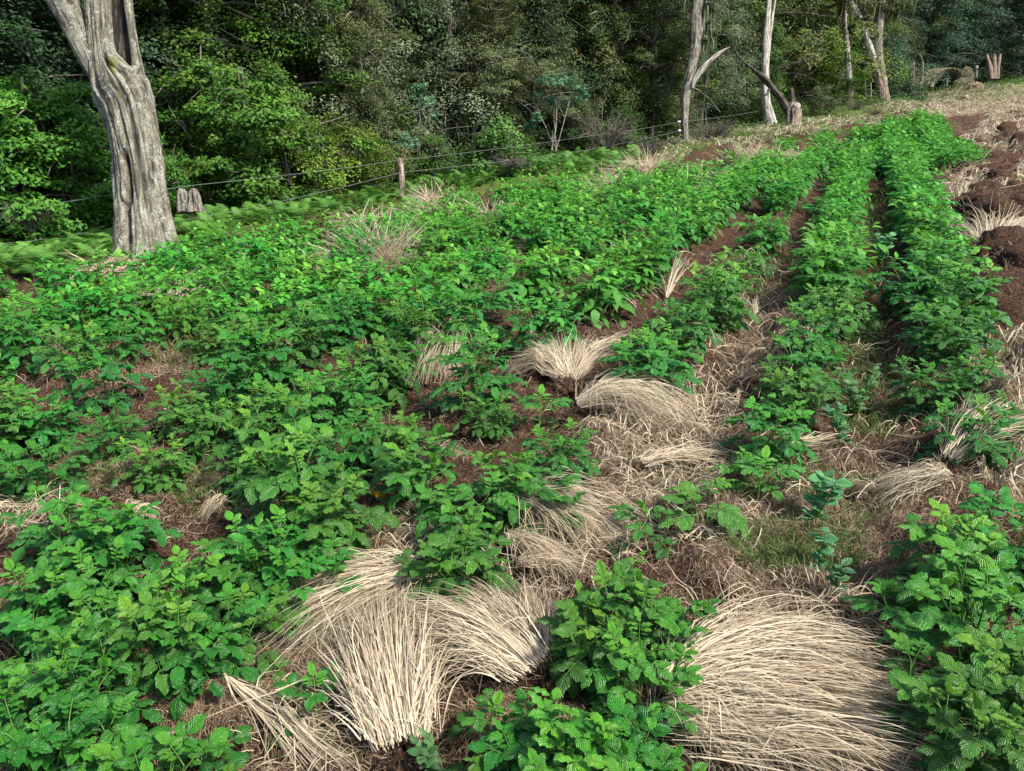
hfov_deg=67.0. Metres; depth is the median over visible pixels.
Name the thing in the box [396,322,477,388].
straw tuft
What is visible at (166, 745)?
potato plant
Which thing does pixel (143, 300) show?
potato plant
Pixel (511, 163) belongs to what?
twig bush
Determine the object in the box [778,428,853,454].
straw tuft
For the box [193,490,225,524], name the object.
straw tuft
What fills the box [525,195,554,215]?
potato plant
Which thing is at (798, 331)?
potato plant
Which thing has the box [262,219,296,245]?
potato plant
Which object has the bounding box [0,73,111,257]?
bush
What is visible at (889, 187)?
potato plant
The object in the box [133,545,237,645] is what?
potato plant
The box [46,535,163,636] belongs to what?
potato plant
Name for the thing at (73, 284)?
potato plant
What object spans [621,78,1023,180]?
hillside grass
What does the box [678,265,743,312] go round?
potato plant
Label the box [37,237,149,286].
grass tuft
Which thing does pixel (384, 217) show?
potato plant
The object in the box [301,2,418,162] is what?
forest tree
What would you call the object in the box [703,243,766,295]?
potato plant
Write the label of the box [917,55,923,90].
shaded trunk
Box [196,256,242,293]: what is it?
potato plant
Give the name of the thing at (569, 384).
straw tuft
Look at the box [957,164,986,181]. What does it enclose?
soil clod
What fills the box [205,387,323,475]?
potato plant
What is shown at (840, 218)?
potato plant
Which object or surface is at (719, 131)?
twig bush
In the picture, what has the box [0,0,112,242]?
forest tree
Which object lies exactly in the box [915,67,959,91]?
thatched shelter
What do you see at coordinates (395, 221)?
potato plant
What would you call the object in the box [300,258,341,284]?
potato plant
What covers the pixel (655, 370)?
potato plant
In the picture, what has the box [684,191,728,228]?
potato plant
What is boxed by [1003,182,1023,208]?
soil clod
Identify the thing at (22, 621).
potato plant
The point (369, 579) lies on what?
straw tuft
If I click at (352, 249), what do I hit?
potato plant
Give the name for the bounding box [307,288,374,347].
potato plant
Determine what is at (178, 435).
plant
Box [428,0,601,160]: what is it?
forest tree
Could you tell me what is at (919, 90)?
bush
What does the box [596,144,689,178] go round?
grass tuft
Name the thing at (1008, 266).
soil clod
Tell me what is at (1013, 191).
soil clod
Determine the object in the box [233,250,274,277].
potato plant
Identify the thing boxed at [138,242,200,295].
potato plant
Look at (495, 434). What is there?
potato plant
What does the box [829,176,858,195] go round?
potato plant
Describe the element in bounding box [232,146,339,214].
bush
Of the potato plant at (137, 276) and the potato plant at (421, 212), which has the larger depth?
the potato plant at (421, 212)
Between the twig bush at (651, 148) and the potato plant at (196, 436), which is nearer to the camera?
the potato plant at (196, 436)
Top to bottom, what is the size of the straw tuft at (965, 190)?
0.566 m
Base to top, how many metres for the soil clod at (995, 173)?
0.458 m
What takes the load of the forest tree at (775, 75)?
on the ground at (678, 567)
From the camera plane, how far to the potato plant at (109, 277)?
7.07 m
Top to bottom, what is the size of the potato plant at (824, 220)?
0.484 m
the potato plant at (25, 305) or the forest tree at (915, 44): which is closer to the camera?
the potato plant at (25, 305)
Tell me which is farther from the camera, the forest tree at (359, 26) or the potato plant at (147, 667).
the forest tree at (359, 26)
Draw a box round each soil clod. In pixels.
[948,181,993,213]
[949,162,976,173]
[951,157,980,168]
[951,184,1000,216]
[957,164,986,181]
[958,261,1023,294]
[967,189,1020,224]
[968,175,1012,193]
[970,224,1023,259]
[972,138,986,145]
[972,286,1023,327]
[973,255,998,268]
[974,241,1000,260]
[978,156,1007,163]
[979,162,1003,169]
[982,164,1018,182]
[985,149,1016,163]
[985,256,1023,270]
[986,279,1023,296]
[989,131,1015,142]
[989,233,1023,268]
[991,158,1012,164]
[995,120,1019,133]
[995,323,1023,332]
[996,164,1020,172]
[997,128,1017,134]
[1002,192,1023,219]
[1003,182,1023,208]
[1003,184,1023,193]
[1006,176,1023,190]
[1008,131,1023,144]
[1009,109,1019,114]
[1009,143,1023,149]
[1013,155,1023,164]
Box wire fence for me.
[0,111,767,243]
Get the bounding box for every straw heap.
[951,77,972,88]
[956,66,974,81]
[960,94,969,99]
[965,81,984,90]
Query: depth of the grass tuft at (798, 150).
15.99 m
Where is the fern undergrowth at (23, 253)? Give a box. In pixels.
[0,142,646,277]
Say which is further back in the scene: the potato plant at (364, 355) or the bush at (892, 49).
the bush at (892, 49)
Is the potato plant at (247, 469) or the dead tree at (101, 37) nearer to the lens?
the potato plant at (247, 469)
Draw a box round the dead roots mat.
[0,93,1023,770]
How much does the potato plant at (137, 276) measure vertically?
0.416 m
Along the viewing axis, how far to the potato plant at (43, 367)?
5.06 m
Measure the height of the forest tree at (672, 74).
3.583 m
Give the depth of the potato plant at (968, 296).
4.78 m
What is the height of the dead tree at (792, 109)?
2.721 m
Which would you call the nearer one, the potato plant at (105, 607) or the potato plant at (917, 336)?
the potato plant at (105, 607)
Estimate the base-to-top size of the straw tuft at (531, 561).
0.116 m
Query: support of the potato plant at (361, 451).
on the ground at (678, 567)
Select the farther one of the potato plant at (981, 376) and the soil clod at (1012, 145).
the soil clod at (1012, 145)
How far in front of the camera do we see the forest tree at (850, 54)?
38.61 m
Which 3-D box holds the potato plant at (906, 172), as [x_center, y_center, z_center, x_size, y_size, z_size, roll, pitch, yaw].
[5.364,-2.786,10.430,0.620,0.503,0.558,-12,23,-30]
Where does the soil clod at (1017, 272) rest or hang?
on the ground at (678, 567)
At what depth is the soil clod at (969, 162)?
13.00 m
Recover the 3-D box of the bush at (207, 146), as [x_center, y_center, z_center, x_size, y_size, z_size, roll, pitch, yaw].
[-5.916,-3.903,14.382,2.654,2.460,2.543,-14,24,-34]
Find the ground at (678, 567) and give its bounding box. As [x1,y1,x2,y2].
[0,69,1023,770]
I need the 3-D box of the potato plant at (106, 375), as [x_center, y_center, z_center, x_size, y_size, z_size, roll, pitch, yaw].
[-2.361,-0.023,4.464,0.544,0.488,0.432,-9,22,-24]
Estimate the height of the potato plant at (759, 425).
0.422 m
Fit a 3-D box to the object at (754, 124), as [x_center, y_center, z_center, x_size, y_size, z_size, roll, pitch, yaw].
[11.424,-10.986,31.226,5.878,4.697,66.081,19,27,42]
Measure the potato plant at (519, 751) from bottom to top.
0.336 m
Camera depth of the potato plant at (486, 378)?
4.03 m
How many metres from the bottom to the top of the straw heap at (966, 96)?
0.308 m
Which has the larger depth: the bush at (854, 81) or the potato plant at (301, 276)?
the bush at (854, 81)
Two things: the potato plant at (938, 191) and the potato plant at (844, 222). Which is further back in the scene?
the potato plant at (938, 191)
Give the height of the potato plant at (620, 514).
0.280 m
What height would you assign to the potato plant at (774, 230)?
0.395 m
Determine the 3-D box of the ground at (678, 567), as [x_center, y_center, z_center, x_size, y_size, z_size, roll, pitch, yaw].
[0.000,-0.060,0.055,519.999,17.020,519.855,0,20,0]
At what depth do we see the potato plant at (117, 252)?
7.71 m
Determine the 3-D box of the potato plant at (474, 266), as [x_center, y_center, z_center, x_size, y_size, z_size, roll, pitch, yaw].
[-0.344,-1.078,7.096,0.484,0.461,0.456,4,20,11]
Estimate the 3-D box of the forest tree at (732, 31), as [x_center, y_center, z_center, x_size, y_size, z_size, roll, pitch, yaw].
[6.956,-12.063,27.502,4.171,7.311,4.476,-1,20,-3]
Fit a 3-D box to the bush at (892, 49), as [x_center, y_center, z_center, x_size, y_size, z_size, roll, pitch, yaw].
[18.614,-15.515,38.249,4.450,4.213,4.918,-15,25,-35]
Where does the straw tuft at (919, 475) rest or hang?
on the ground at (678, 567)
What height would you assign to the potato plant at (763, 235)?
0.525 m
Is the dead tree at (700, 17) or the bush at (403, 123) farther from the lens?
the dead tree at (700, 17)
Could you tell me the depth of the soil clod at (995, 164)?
11.59 m
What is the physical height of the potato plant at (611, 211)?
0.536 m
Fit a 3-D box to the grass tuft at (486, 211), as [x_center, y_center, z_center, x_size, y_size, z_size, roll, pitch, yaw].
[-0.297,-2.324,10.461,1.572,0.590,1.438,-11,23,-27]
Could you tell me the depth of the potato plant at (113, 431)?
3.76 m
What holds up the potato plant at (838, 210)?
on the ground at (678, 567)
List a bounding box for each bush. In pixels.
[0,70,165,233]
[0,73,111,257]
[0,95,112,243]
[0,197,60,236]
[150,44,379,216]
[162,105,282,219]
[163,144,241,224]
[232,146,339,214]
[255,109,363,209]
[309,116,417,205]
[336,106,446,197]
[404,128,478,186]
[442,112,541,186]
[492,152,533,170]
[499,129,541,174]
[545,95,638,156]
[573,107,644,152]
[579,105,650,149]
[626,135,675,155]
[680,116,741,140]
[715,71,775,124]
[736,80,809,122]
[779,13,912,104]
[801,83,854,116]
[822,72,883,105]
[847,96,868,109]
[854,31,952,100]
[856,104,888,113]
[891,84,928,101]
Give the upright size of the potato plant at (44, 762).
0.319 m
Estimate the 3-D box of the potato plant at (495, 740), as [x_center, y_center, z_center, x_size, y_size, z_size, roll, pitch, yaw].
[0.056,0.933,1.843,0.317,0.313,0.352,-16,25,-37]
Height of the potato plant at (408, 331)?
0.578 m
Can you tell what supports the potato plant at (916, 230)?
on the ground at (678, 567)
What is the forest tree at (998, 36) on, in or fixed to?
on the ground at (678, 567)
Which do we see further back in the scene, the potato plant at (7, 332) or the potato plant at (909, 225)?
the potato plant at (909, 225)
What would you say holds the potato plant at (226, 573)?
on the ground at (678, 567)
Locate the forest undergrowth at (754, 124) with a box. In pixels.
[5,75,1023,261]
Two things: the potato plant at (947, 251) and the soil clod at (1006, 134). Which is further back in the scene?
the soil clod at (1006, 134)
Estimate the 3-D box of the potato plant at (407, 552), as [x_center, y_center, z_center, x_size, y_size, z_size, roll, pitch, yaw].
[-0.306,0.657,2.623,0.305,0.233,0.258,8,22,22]
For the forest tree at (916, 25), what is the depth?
44.02 m
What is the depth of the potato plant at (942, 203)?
7.58 m
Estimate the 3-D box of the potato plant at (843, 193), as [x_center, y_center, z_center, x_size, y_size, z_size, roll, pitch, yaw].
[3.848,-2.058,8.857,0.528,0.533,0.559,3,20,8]
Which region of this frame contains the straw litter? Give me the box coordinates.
[0,237,1021,770]
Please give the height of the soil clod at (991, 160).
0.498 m
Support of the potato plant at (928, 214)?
on the ground at (678, 567)
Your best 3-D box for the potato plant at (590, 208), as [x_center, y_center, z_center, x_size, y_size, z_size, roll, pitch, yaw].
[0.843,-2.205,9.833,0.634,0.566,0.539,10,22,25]
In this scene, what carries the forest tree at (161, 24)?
on the ground at (678, 567)
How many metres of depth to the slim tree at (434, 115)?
17.48 m
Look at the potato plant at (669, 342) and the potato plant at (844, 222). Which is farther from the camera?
the potato plant at (844, 222)
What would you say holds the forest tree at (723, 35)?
on the ground at (678, 567)
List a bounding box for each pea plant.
[407,727,446,770]
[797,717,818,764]
[801,470,853,519]
[808,527,838,573]
[821,400,852,447]
[825,558,855,598]
[834,362,881,415]
[857,307,879,338]
[871,232,896,264]
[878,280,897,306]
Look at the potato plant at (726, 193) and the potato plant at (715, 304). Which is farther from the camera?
the potato plant at (726, 193)
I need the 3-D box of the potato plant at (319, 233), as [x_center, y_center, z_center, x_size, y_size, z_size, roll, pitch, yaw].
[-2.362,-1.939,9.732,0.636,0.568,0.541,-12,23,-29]
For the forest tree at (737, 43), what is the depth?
31.14 m
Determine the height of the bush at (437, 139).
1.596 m
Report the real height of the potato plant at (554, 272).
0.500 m
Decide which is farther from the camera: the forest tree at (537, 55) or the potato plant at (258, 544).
the forest tree at (537, 55)
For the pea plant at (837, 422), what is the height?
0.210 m
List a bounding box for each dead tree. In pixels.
[46,0,181,260]
[676,0,729,142]
[733,45,801,125]
[761,0,776,124]
[832,0,856,105]
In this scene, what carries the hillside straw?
on the ground at (678, 567)
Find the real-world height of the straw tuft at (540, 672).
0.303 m
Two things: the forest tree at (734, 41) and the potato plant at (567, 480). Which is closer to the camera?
the potato plant at (567, 480)
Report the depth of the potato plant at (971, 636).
1.93 m
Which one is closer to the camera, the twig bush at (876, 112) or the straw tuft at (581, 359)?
the straw tuft at (581, 359)
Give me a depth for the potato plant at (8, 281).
8.39 m
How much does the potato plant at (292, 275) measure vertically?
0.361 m
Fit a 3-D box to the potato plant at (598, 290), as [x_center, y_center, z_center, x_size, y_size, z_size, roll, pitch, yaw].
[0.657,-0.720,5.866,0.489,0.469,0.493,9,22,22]
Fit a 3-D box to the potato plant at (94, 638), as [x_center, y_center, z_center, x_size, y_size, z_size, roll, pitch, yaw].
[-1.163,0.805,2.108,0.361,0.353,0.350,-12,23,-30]
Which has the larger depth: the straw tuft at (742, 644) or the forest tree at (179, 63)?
the forest tree at (179, 63)
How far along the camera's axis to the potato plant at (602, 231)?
7.47 m
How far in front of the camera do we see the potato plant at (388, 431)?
3.55 m
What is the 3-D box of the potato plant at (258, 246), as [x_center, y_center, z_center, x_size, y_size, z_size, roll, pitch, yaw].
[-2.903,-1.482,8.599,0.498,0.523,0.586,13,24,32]
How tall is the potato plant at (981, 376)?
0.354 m
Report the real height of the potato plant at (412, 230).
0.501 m
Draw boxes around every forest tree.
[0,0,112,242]
[0,0,164,221]
[0,0,189,238]
[0,0,235,203]
[1,0,170,184]
[1,1,366,201]
[5,6,320,180]
[37,0,314,215]
[133,0,335,212]
[185,0,383,198]
[207,0,442,189]
[212,0,524,196]
[221,1,356,110]
[242,0,505,182]
[299,0,422,197]
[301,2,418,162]
[343,0,569,186]
[352,0,546,173]
[388,0,548,160]
[388,0,599,152]
[411,39,567,152]
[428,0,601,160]
[431,0,684,158]
[434,2,584,141]
[442,0,545,177]
[492,0,651,153]
[495,56,590,150]
[500,0,715,142]
[518,12,663,119]
[536,0,691,126]
[543,0,683,147]
[584,0,730,143]
[602,0,763,128]
[622,0,787,118]
[627,21,703,142]
[656,0,764,127]
[660,0,890,118]
[675,0,786,120]
[701,0,801,117]
[718,0,812,107]
[732,1,859,96]
[741,0,866,99]
[777,0,859,101]
[795,0,924,99]
[797,1,874,96]
[798,0,918,100]
[817,1,952,95]
[857,0,934,99]
[865,0,931,96]
[892,0,947,90]
[898,0,1002,91]
[898,4,929,91]
[901,0,980,73]
[901,0,1002,90]
[914,0,1015,88]
[928,0,999,79]
[943,0,1023,83]
[953,0,1009,82]
[953,4,1004,74]
[964,0,1023,83]
[976,0,1023,82]
[977,0,1013,81]
[978,0,1023,83]
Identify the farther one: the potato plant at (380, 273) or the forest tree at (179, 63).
the forest tree at (179, 63)
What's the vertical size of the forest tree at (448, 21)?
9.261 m
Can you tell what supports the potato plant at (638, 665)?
on the ground at (678, 567)
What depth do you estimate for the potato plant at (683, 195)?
8.89 m
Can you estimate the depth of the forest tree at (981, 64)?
63.63 m
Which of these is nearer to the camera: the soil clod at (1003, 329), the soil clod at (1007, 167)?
the soil clod at (1003, 329)
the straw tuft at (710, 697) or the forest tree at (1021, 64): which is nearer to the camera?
the straw tuft at (710, 697)
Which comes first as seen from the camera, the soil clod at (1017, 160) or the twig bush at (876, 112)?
the soil clod at (1017, 160)
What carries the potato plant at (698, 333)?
on the ground at (678, 567)
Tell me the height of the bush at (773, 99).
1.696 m
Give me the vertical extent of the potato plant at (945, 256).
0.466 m
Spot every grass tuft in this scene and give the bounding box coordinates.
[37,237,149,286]
[107,258,235,317]
[215,228,317,262]
[288,237,401,274]
[289,203,448,280]
[316,198,413,243]
[388,189,475,226]
[390,178,474,210]
[427,193,526,229]
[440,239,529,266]
[558,169,661,210]
[569,162,647,188]
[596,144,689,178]
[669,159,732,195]
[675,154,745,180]
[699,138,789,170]
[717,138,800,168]
[777,142,836,162]
[823,137,876,155]
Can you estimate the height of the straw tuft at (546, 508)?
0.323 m
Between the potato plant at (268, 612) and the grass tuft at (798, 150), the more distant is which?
the grass tuft at (798, 150)
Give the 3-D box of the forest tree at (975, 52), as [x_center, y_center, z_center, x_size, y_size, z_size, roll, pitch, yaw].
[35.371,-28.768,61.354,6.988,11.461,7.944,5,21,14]
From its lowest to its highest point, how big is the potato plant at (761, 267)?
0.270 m
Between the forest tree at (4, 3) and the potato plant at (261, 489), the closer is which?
the potato plant at (261, 489)
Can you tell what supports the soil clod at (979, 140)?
on the ground at (678, 567)
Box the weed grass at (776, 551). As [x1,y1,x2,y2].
[0,183,1023,770]
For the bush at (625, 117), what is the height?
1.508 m
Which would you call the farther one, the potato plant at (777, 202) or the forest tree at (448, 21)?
the forest tree at (448, 21)
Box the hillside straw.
[610,82,1023,498]
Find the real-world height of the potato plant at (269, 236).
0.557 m
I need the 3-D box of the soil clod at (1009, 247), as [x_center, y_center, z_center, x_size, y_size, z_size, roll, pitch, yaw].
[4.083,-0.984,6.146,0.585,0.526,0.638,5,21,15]
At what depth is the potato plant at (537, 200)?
9.94 m
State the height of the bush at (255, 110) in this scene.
3.579 m
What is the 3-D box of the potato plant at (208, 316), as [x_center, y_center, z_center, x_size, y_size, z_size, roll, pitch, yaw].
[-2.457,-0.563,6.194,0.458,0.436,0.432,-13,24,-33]
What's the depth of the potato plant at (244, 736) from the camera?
1.99 m
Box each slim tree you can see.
[387,119,423,152]
[399,83,440,154]
[524,70,589,150]
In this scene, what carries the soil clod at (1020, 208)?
on the soil clod
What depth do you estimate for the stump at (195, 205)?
12.54 m
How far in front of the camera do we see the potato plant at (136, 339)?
5.60 m
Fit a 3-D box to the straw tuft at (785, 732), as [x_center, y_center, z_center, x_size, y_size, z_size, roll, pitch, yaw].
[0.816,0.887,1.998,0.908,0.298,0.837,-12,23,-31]
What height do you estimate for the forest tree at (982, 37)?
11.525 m
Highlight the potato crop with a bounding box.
[0,107,990,519]
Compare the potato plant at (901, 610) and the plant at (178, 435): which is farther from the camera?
the plant at (178, 435)
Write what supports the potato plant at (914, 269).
on the ground at (678, 567)
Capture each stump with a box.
[176,188,188,213]
[187,188,205,215]
[985,54,1001,80]
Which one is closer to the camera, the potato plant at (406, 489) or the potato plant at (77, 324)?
the potato plant at (406, 489)
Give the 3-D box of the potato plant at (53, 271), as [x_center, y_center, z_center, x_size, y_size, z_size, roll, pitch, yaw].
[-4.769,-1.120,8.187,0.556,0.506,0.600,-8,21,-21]
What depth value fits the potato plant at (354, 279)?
6.52 m
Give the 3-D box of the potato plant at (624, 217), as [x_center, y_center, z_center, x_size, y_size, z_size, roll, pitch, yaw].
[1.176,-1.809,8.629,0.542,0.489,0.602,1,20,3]
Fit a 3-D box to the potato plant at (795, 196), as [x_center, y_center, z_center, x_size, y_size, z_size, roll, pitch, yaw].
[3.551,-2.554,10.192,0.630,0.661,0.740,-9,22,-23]
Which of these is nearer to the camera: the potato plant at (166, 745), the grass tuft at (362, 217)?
the potato plant at (166, 745)
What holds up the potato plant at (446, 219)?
on the ground at (678, 567)
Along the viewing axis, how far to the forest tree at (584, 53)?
30.00 m
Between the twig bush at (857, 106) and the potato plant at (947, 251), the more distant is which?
the twig bush at (857, 106)
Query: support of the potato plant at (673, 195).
on the ground at (678, 567)
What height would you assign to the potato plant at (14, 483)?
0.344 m
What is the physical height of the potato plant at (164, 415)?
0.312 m
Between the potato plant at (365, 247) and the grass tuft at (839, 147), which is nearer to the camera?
the potato plant at (365, 247)
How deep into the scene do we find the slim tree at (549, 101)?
19.48 m
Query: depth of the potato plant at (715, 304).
5.28 m
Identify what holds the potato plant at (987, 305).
on the ground at (678, 567)
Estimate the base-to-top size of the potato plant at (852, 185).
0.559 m
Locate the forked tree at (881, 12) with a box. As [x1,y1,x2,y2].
[836,0,916,99]
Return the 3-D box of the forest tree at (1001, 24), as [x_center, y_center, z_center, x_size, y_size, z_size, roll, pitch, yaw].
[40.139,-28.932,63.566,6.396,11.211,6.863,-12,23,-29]
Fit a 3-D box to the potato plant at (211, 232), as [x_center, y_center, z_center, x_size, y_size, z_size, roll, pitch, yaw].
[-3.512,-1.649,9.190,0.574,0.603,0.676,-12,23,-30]
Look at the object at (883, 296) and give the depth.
5.57 m
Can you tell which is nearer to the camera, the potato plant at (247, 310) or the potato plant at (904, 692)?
the potato plant at (904, 692)
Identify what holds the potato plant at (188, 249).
on the ground at (678, 567)
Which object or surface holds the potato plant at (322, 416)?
on the ground at (678, 567)
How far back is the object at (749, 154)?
15.59 m
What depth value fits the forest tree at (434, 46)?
23.10 m
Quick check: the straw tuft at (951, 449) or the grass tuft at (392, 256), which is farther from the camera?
the grass tuft at (392, 256)
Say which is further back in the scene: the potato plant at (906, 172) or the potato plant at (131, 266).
the potato plant at (906, 172)
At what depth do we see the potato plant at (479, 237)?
8.64 m
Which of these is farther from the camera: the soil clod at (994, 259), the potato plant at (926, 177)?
the potato plant at (926, 177)
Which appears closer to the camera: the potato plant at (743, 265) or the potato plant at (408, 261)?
the potato plant at (743, 265)
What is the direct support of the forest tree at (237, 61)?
on the ground at (678, 567)
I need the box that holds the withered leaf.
[370,491,386,498]
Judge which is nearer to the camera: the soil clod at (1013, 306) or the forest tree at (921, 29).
the soil clod at (1013, 306)
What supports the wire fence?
on the ground at (678, 567)
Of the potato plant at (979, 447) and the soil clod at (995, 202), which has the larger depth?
the soil clod at (995, 202)
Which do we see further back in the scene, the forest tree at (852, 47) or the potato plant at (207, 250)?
the forest tree at (852, 47)
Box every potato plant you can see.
[0,269,18,297]
[0,277,89,354]
[0,289,56,334]
[0,310,57,377]
[0,319,20,348]
[0,376,57,454]
[0,388,86,457]
[0,432,90,510]
[0,439,45,498]
[0,483,105,568]
[0,542,99,652]
[0,584,75,677]
[0,621,122,770]
[0,680,118,770]
[6,683,174,770]
[18,611,163,770]
[19,493,153,588]
[22,320,115,381]
[31,254,90,298]
[31,293,84,324]
[32,256,98,303]
[38,282,118,347]
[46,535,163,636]
[49,341,154,414]
[56,275,126,324]
[59,579,173,688]
[62,496,183,594]
[67,244,138,295]
[67,396,153,469]
[68,271,150,336]
[78,724,156,770]
[81,314,150,364]
[87,271,143,312]
[95,713,250,770]
[103,570,215,698]
[106,242,174,286]
[106,429,197,499]
[109,308,175,350]
[117,275,178,329]
[122,263,159,301]
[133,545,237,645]
[134,260,197,320]
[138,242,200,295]
[139,244,180,277]
[140,374,214,441]
[144,580,265,722]
[149,289,207,346]
[150,239,181,264]
[155,725,252,770]
[161,243,200,268]
[166,232,210,258]
[166,397,251,465]
[170,227,216,269]
[171,251,211,289]
[173,268,223,304]
[175,287,232,330]
[176,316,241,371]
[177,536,294,637]
[180,248,220,280]
[180,354,275,418]
[184,221,228,251]
[192,242,235,272]
[193,287,275,349]
[195,220,241,263]
[195,316,309,404]
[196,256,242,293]
[196,504,317,630]
[201,446,279,506]
[203,218,242,248]
[204,242,251,274]
[204,259,278,324]
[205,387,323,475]
[212,752,248,770]
[213,579,312,688]
[218,254,268,286]
[219,416,366,555]
[221,382,289,446]
[222,257,292,307]
[222,299,329,387]
[223,229,273,269]
[226,232,252,254]
[231,222,273,252]
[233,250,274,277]
[234,279,312,343]
[236,231,285,261]
[249,530,368,642]
[250,242,299,283]
[252,223,302,253]
[254,363,359,434]
[257,258,313,295]
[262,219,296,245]
[262,234,316,273]
[262,455,401,584]
[264,272,332,326]
[266,659,347,754]
[270,249,329,301]
[271,214,322,253]
[271,216,306,239]
[278,405,395,497]
[281,231,325,268]
[281,299,369,360]
[293,259,359,319]
[298,360,386,428]
[299,209,342,251]
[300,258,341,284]
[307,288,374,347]
[312,217,364,251]
[314,243,363,277]
[319,282,406,340]
[322,253,383,303]
[328,335,420,414]
[330,209,386,248]
[331,232,373,272]
[335,218,384,263]
[338,395,437,475]
[349,215,390,244]
[354,257,401,298]
[360,423,476,523]
[364,206,407,240]
[364,270,431,329]
[368,226,409,258]
[369,325,437,393]
[374,286,474,374]
[376,214,420,254]
[378,265,435,312]
[385,539,467,604]
[389,249,424,278]
[390,212,417,231]
[390,220,431,254]
[395,211,438,246]
[396,503,520,618]
[397,252,463,316]
[402,225,458,271]
[411,212,454,249]
[412,275,491,354]
[413,470,517,561]
[417,210,477,261]
[417,321,528,419]
[418,243,473,304]
[419,211,467,242]
[422,199,462,225]
[422,251,482,288]
[428,209,458,229]
[428,260,526,347]
[440,221,485,255]
[443,202,481,232]
[446,448,563,548]
[446,688,542,770]
[447,747,545,770]
[448,384,522,443]
[451,211,485,237]
[451,240,499,287]
[454,196,491,226]
[459,221,492,249]
[460,237,511,275]
[466,214,505,248]
[467,687,594,770]
[477,232,519,273]
[479,209,518,241]
[485,200,524,230]
[488,242,570,307]
[495,200,536,236]
[497,205,531,231]
[501,212,558,259]
[502,384,573,451]
[502,686,643,770]
[503,197,546,224]
[503,293,592,358]
[508,474,591,549]
[510,719,635,770]
[513,250,556,297]
[514,203,568,243]
[519,219,563,253]
[520,417,600,487]
[522,241,576,285]
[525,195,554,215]
[530,202,579,244]
[535,235,582,284]
[537,200,585,236]
[537,580,660,715]
[550,226,597,267]
[552,195,592,235]
[552,250,644,328]
[559,191,600,220]
[559,694,683,770]
[560,207,619,263]
[562,190,595,229]
[564,224,611,261]
[564,550,676,658]
[569,259,633,307]
[570,605,708,750]
[571,187,609,223]
[576,175,615,217]
[582,739,708,770]
[587,245,653,302]
[588,232,669,292]
[589,214,630,249]
[593,197,635,228]
[594,343,650,385]
[596,200,642,241]
[601,327,699,414]
[604,499,677,559]
[610,239,673,289]
[613,185,665,227]
[621,317,703,392]
[624,579,722,671]
[626,230,682,284]
[626,327,678,370]
[627,211,695,254]
[628,217,684,272]
[633,186,676,218]
[634,191,669,222]
[639,297,718,364]
[650,190,683,212]
[650,201,713,246]
[651,207,705,249]
[655,254,759,348]
[658,477,751,543]
[662,191,722,231]
[677,207,723,243]
[678,183,732,217]
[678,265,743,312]
[679,196,723,239]
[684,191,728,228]
[688,278,743,329]
[700,182,736,211]
[701,179,743,214]
[701,183,736,228]
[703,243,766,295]
[706,447,783,506]
[714,393,817,472]
[716,445,805,510]
[731,211,793,256]
[739,211,791,249]
[743,247,776,281]
[750,353,841,427]
[755,165,810,215]
[756,180,799,211]
[756,320,860,406]
[762,191,796,215]
[769,296,861,365]
[783,234,877,299]
[788,221,888,299]
[789,251,886,323]
[794,248,855,279]
[795,219,869,270]
[795,283,877,343]
[796,213,854,256]
[801,191,861,229]
[805,190,859,224]
[805,236,862,275]
[811,218,864,254]
[814,198,861,232]
[815,206,865,240]
[816,171,864,202]
[816,200,869,243]
[820,179,870,213]
[824,181,875,220]
[825,186,862,208]
[828,177,871,203]
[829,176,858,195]
[839,578,947,656]
[858,629,1003,758]
[868,252,960,315]
[870,534,1023,704]
[876,498,1023,631]
[884,172,930,209]
[884,191,943,231]
[886,160,937,192]
[886,166,946,207]
[886,182,933,209]
[886,248,1016,349]
[887,173,947,217]
[887,355,979,426]
[889,172,947,210]
[891,186,936,223]
[892,298,985,358]
[892,652,1023,770]
[893,181,964,238]
[893,203,951,244]
[894,201,967,251]
[896,185,958,223]
[897,195,951,242]
[898,239,989,302]
[899,229,990,292]
[900,226,966,264]
[901,230,973,274]
[902,230,969,269]
[907,210,968,250]
[910,301,1007,373]
[914,394,1022,474]
[918,624,1023,757]
[922,729,990,770]
[924,263,1002,325]
[932,343,1016,408]
[932,481,1023,617]
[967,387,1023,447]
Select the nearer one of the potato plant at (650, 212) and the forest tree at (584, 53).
the potato plant at (650, 212)
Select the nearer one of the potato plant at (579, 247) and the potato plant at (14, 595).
the potato plant at (14, 595)
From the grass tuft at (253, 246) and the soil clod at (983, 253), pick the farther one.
the grass tuft at (253, 246)
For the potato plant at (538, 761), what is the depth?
1.68 m
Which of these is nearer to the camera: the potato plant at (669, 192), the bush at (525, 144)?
the potato plant at (669, 192)
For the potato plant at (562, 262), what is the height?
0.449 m
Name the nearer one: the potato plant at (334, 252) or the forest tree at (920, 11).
the potato plant at (334, 252)
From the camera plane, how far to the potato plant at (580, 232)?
7.74 m
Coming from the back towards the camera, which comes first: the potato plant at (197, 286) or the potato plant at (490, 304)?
the potato plant at (197, 286)
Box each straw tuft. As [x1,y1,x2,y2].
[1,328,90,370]
[98,496,161,529]
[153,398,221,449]
[154,580,377,770]
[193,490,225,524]
[205,571,541,770]
[242,527,447,680]
[368,570,583,714]
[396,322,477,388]
[418,440,475,480]
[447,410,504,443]
[469,566,584,703]
[474,464,654,559]
[495,340,588,398]
[501,519,597,594]
[517,543,593,578]
[523,328,617,379]
[550,368,709,431]
[591,328,628,349]
[627,646,812,770]
[628,616,989,770]
[631,586,924,770]
[640,439,726,467]
[659,247,692,297]
[749,295,762,313]
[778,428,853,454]
[862,454,951,506]
[916,389,1023,477]
[942,176,1022,200]
[944,193,1023,242]

